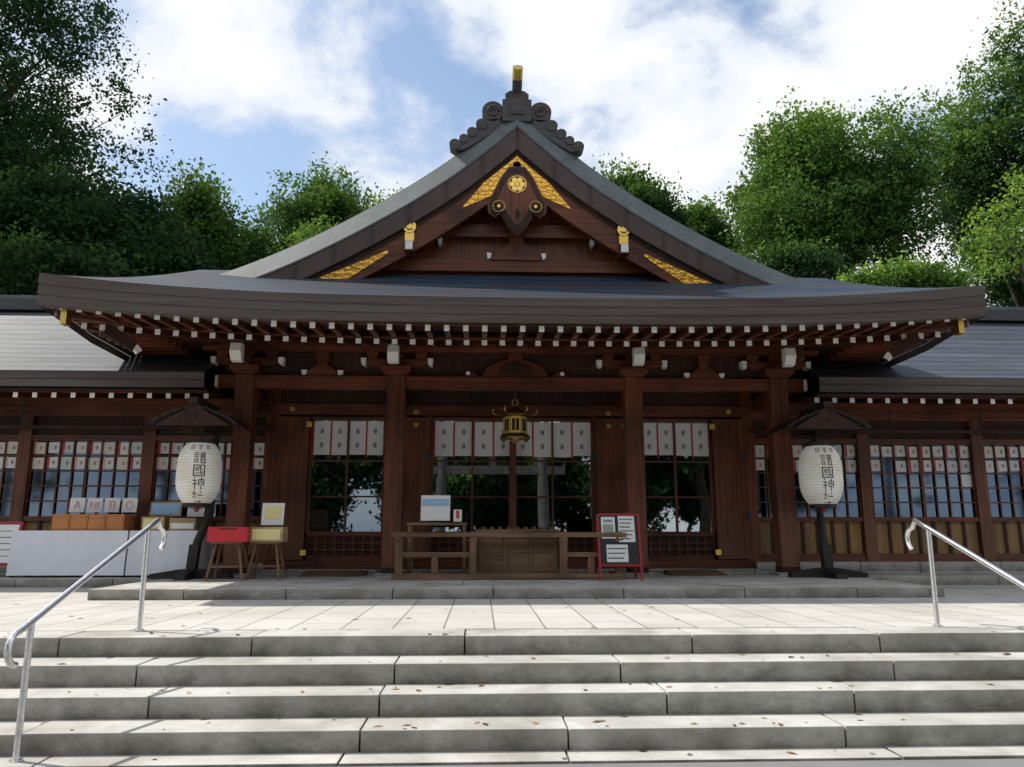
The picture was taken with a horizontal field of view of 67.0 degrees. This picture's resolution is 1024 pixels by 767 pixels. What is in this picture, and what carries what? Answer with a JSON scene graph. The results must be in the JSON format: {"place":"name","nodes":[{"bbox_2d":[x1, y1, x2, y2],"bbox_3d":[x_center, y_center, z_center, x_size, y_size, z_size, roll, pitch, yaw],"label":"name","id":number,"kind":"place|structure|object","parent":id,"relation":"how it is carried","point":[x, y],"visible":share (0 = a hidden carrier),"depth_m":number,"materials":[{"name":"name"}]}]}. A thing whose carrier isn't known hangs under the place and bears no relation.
{"place":"outdoors","nodes":[
{"label":"outdoors","id":0,"kind":"place"},
{"bbox_2d":[0,397,273,562],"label":"wing wall","id":1,"kind":"structure","parent":0,"point":[57,455],"depth_m":13.67,"materials":[{"name":"brown wood"}]},
{"bbox_2d":[0,295,217,389],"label":"wing roof","id":2,"kind":"structure","parent":1,"relation":"on","point":[41,348],"depth_m":12.98,"materials":[{"name":"grey metal"}]},
{"bbox_2d":[0,388,233,398],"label":"eave rafters","id":3,"kind":"object","parent":2,"relation":"attached to","point":[96,393],"visible":0.94,"depth_m":12.45,"materials":[{"name":"brown wood"}]},
{"bbox_2d":[258,390,761,568],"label":"front wall","id":4,"kind":"structure","parent":0,"point":[341,507],"depth_m":13.87,"materials":[{"name":"brown wood"}]},
{"bbox_2d":[312,421,708,459],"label":"hall curtains","id":5,"kind":"object","parent":4,"relation":"hanging from","point":[487,441],"visible":0.91,"depth_m":14.05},
{"bbox_2d":[0,585,1023,654],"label":"terrace paving","id":6,"kind":"structure","parent":0,"point":[978,605],"depth_m":8.01,"materials":[{"name":"grey stone"}]},
{"bbox_2d":[0,572,1023,599],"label":"stone platform","id":7,"kind":"structure","parent":6,"relation":"on","point":[657,586],"depth_m":9.91,"materials":[{"name":"stone"}]},
{"bbox_2d":[0,521,25,576],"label":"notice sign","id":8,"kind":"object","parent":7,"relation":"on","point":[7,529],"visible":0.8,"depth_m":12.38,"materials":[{"name":"white paper"}]},
{"bbox_2d":[6,531,212,576],"bbox_3d":[-6.450,2.752,12.532,2.900,0.720,0.750,0,-11,-2],"label":"cloth-covered table","id":9,"kind":"object","parent":7,"relation":"on","point":[42,553],"visible":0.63,"depth_m":12.20,"materials":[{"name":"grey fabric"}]},
{"bbox_2d":[51,498,204,530],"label":"display boxes","id":10,"kind":"object","parent":9,"relation":"on","point":[93,522],"visible":0.93,"depth_m":12.48,"materials":[{"name":"orange wood"}]},
{"bbox_2d":[0,563,263,573],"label":"wing plinth","id":11,"kind":"structure","parent":7,"relation":"on","point":[3,569],"depth_m":13.24,"materials":[{"name":"grey stone"}]},
{"bbox_2d":[147,397,252,579],"bbox_3d":[-4.902,1.639,12.072,1.341,2.730,1.000,0,-11,-2],"label":"lantern stand","id":12,"kind":"object","parent":7,"relation":"on","point":[198,474],"visible":1,"depth_m":11.86,"materials":[{"name":"white paper"}]},
{"bbox_2d":[204,527,250,580],"bbox_3d":[-4.207,2.532,11.519,0.580,0.774,0.394,0,-11,-2],"label":"red box","id":13,"kind":"object","parent":7,"relation":"on","point":[221,536],"visible":0.98,"depth_m":11.40,"materials":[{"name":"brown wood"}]},
{"bbox_2d":[245,503,287,579],"bbox_3d":[-3.693,2.385,11.730,0.514,1.144,0.391,0,-11,-2],"label":"box on stand","id":14,"kind":"object","parent":7,"relation":"on","point":[272,513],"visible":0.98,"depth_m":11.62,"materials":[{"name":"yellow wood"}]},
{"bbox_2d":[407,495,466,572],"bbox_3d":[-1.167,2.394,12.129,0.920,1.269,0.440,0,-11,-2],"label":"small table","id":15,"kind":"object","parent":7,"relation":"on","point":[435,507],"visible":0.89,"depth_m":12.18,"materials":[{"name":"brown wood"}]},
{"bbox_2d":[192,339,818,567],"bbox_3d":[0.045,1.226,13.094,10.500,3.830,1.850,0,-11,-2],"label":"hall porch frame","id":16,"kind":"object","parent":7,"relation":"on","point":[396,372],"visible":0.95,"depth_m":13.04,"materials":[{"name":"brown wood"}]},
{"bbox_2d":[37,270,986,396],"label":"main lower roof","id":17,"kind":"structure","parent":16,"relation":"on","point":[208,295],"depth_m":10.88,"materials":[{"name":"grey metal"}]},
{"bbox_2d":[54,308,968,397],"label":"eave rafters","id":18,"kind":"object","parent":17,"relation":"attached to","point":[142,335],"visible":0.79,"depth_m":11.46,"materials":[{"name":"brown wood"}]},
{"bbox_2d":[492,390,537,443],"bbox_3d":[0.053,0.551,13.027,0.781,0.890,0.681,0,-11,-2],"label":"hanging lantern","id":19,"kind":"object","parent":16,"relation":"hanging from","point":[514,417],"visible":1,"depth_m":12.87,"materials":[{"name":"gold metal"}]},
{"bbox_2d":[391,532,626,579],"bbox_3d":[-0.050,2.643,11.918,3.540,0.700,0.770,0,-11,-2],"label":"wooden railing","id":20,"kind":"object","parent":7,"relation":"on","point":[472,574],"visible":0.99,"depth_m":11.54,"materials":[{"name":"brown wood"}]},
{"bbox_2d":[261,568,758,574],"bbox_3d":[0.023,3.227,13.257,8.588,0.083,0.475,0,-11,-2],"label":"stone base","id":21,"kind":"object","parent":7,"relation":"on","point":[370,571],"depth_m":13.23,"materials":[{"name":"grey stone"}]},
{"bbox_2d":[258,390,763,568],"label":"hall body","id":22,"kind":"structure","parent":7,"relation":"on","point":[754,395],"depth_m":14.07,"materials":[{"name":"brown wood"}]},
{"bbox_2d":[219,119,803,284],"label":"gable roof","id":23,"kind":"structure","parent":22,"relation":"on","point":[458,174],"depth_m":12.84,"materials":[{"name":"grey metal"}]},
{"bbox_2d":[309,151,719,282],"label":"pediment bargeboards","id":24,"kind":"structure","parent":23,"relation":"attached to","point":[455,236],"depth_m":12.99,"materials":[{"name":"brown wood"}]},
{"bbox_2d":[319,156,710,282],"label":"gold gable ornaments","id":25,"kind":"object","parent":24,"relation":"attached to","point":[517,189],"visible":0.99,"depth_m":12.85,"materials":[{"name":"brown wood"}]},
{"bbox_2d":[449,65,583,156],"bbox_3d":[-0.117,-3.676,18.139,2.290,1.420,10.809,0,-11,-2],"label":"roof ridge ornament","id":26,"kind":"object","parent":23,"relation":"on","point":[516,104],"visible":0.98,"depth_m":13.18,"materials":[{"name":"grey metal"}]},
{"bbox_2d":[222,566,800,576],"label":"pillar base stones","id":27,"kind":"object","parent":7,"relation":"on","point":[629,572],"visible":0.48,"depth_m":12.40,"materials":[{"name":"grey stone"}]},
{"bbox_2d":[298,570,727,576],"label":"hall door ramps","id":28,"kind":"object","parent":7,"relation":"on","point":[334,573],"visible":1,"depth_m":12.66,"materials":[{"name":"brown wood"}]},
{"bbox_2d":[476,527,558,572],"bbox_3d":[0.074,2.636,12.082,1.280,0.775,0.680,0,-11,-2],"label":"offering box","id":29,"kind":"object","parent":7,"relation":"on","point":[517,554],"visible":0.65,"depth_m":11.78,"materials":[{"name":"brown wood"}]},
{"bbox_2d":[595,513,643,579],"bbox_3d":[1.609,2.476,11.771,0.655,0.981,0.540,0,-11,-2],"label":"notice board","id":30,"kind":"object","parent":7,"relation":"on","point":[627,551],"visible":0.98,"depth_m":11.65,"materials":[{"name":"red"}]},
{"bbox_2d":[767,401,870,578],"bbox_3d":[4.990,1.714,12.462,1.341,2.730,1.000,0,-11,-2],"label":"lantern stand","id":31,"kind":"object","parent":7,"relation":"on","point":[820,474],"visible":1,"depth_m":12.25,"materials":[{"name":"white paper"}]},
{"bbox_2d":[752,562,1023,572],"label":"wing plinth","id":32,"kind":"structure","parent":6,"relation":"on","point":[890,567],"depth_m":13.70,"materials":[{"name":"grey stone"}]},
{"bbox_2d":[0,0,1023,306],"label":"sky","id":33,"kind":"structure","parent":0,"point":[252,89],"materials":[{"name":"blue"}]},
{"bbox_2d":[336,748,1023,766],"bbox_3d":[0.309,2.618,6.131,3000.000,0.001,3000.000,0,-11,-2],"label":"ground","id":34,"kind":"structure","parent":0,"point":[1019,762],"depth_m":4.78,"materials":[{"name":"grey stone"}]},
{"bbox_2d":[0,210,167,294],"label":"tree","id":35,"kind":"object","parent":34,"relation":"on","point":[24,266],"visible":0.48,"depth_m":25.03,"materials":[{"name":"green plant"}]},
{"bbox_2d":[57,220,235,276],"bbox_3d":[-13.820,-0.027,28.227,6.650,12.641,5.260,0,-11,-2],"label":"tree","id":36,"kind":"object","parent":34,"relation":"on","point":[173,252],"visible":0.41,"depth_m":28.18,"materials":[{"name":"green plant"}]},
{"bbox_2d":[0,626,1023,766],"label":"granite stairs","id":37,"kind":"structure","parent":34,"relation":"on","point":[947,702],"depth_m":5.49,"materials":[{"name":"grey stone"}]},
{"bbox_2d":[4,517,166,762],"bbox_3d":[-3.104,1.766,5.797,0.078,1.544,2.266,0,-11,-2],"label":"handrail","id":38,"kind":"object","parent":37,"relation":"on","point":[29,627],"visible":0.96,"depth_m":4.98,"materials":[{"name":"silver metal"}]},
{"bbox_2d":[3,580,1023,759],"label":"fallen leaves","id":39,"kind":"object","parent":37,"relation":"on","point":[536,722],"visible":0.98,"depth_m":5.57,"materials":[{"name":"brown plant"}]},
{"bbox_2d":[905,518,1023,626],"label":"handrail","id":40,"kind":"object","parent":37,"relation":"on","point":[981,560],"visible":0.98,"depth_m":6.79,"materials":[{"name":"silver metal"}]},
{"bbox_2d":[825,240,985,287],"bbox_3d":[12.293,0.451,23.536,5.616,9.920,3.955,0,-11,-2],"label":"tree","id":41,"kind":"object","parent":34,"relation":"on","point":[915,274],"visible":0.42,"depth_m":23.69,"materials":[{"name":"green plant"}]},
{"bbox_2d":[943,163,1023,306],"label":"maple tree","id":42,"kind":"object","parent":34,"relation":"on","point":[994,231],"visible":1,"depth_m":17.56,"materials":[{"name":"green plant"}]},
{"bbox_2d":[746,401,1023,561],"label":"wing wall","id":43,"kind":"structure","parent":0,"point":[954,472],"depth_m":14.17,"materials":[{"name":"brown wood"}]},
{"bbox_2d":[803,306,1023,396],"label":"wing roof","id":44,"kind":"structure","parent":43,"relation":"on","point":[984,356],"depth_m":13.56,"materials":[{"name":"grey metal"}]},
{"bbox_2d":[789,394,1023,403],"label":"eave rafters","id":45,"kind":"object","parent":44,"relation":"attached to","point":[927,399],"visible":0.91,"depth_m":12.98,"materials":[{"name":"brown wood"}]},
{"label":"forest bank","id":46,"kind":"structure","parent":0,"visible":0},
{"bbox_2d":[0,0,200,202],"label":"tree","id":47,"kind":"object","parent":46,"relation":"on","point":[22,133],"visible":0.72,"depth_m":35.33,"materials":[{"name":"green plant"}]},
{"bbox_2d":[0,151,205,254],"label":"tree","id":48,"kind":"object","parent":46,"relation":"on","point":[69,212],"visible":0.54,"depth_m":28.75,"materials":[{"name":"green plant"}]},
{"bbox_2d":[144,156,287,269],"bbox_3d":[-13.731,-1.153,34.706,6.463,17.357,8.858,0,-11,-2],"label":"tree","id":49,"kind":"object","parent":46,"relation":"on","point":[245,247],"visible":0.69,"depth_m":34.17,"materials":[{"name":"green plant"}]},
{"bbox_2d":[268,208,340,255],"bbox_3d":[-8.548,-0.423,33.316,5.066,15.378,5.397,8,-14,-37],"label":"bush","id":50,"kind":"object","parent":46,"relation":"on","point":[306,233],"visible":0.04,"depth_m":34.16,"materials":[{"name":"green plant"}]},
{"bbox_2d":[245,151,379,254],"bbox_3d":[-10.018,-1.671,39.544,8.188,20.199,7.613,8,-13,-35],"label":"tree","id":51,"kind":"object","parent":46,"relation":"on","point":[330,198],"visible":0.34,"depth_m":38.86,"materials":[{"name":"green plant"}]},
{"bbox_2d":[357,181,403,212],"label":"tree","id":52,"kind":"object","parent":46,"relation":"on","point":[379,199],"depth_m":42.73,"materials":[{"name":"green plant"}]},
{"bbox_2d":[592,153,706,231],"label":"tree","id":53,"kind":"object","parent":46,"relation":"on","point":[658,198],"visible":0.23,"depth_m":42.12,"materials":[{"name":"green plant"}]},
{"bbox_2d":[673,189,755,258],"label":"tree","id":54,"kind":"object","parent":46,"relation":"on","point":[712,227],"visible":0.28,"depth_m":45.91,"materials":[{"name":"green plant"}]},
{"bbox_2d":[741,227,857,279],"bbox_3d":[12.248,0.252,32.388,6.617,13.691,5.926,0,-11,-2],"label":"bush","id":55,"kind":"object","parent":46,"relation":"on","point":[795,262],"visible":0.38,"depth_m":32.15,"materials":[{"name":"green plant"}]},
{"bbox_2d":[713,85,978,277],"bbox_3d":[16.288,-3.475,37.870,12.319,23.116,11.440,0,-11,-2],"label":"tree","id":56,"kind":"object","parent":46,"relation":"on","point":[822,182],"visible":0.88,"depth_m":37.14,"materials":[{"name":"green plant"}]},
{"bbox_2d":[908,0,1023,306],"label":"tree","id":57,"kind":"object","parent":46,"relation":"on","point":[972,168],"visible":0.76,"depth_m":42.48,"materials":[{"name":"green plant"}]},
{"bbox_2d":[947,225,1023,306],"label":"tree","id":58,"kind":"object","parent":46,"relation":"on","point":[1001,295],"visible":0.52,"depth_m":30.97,"materials":[{"name":"green plant"}]}
]}

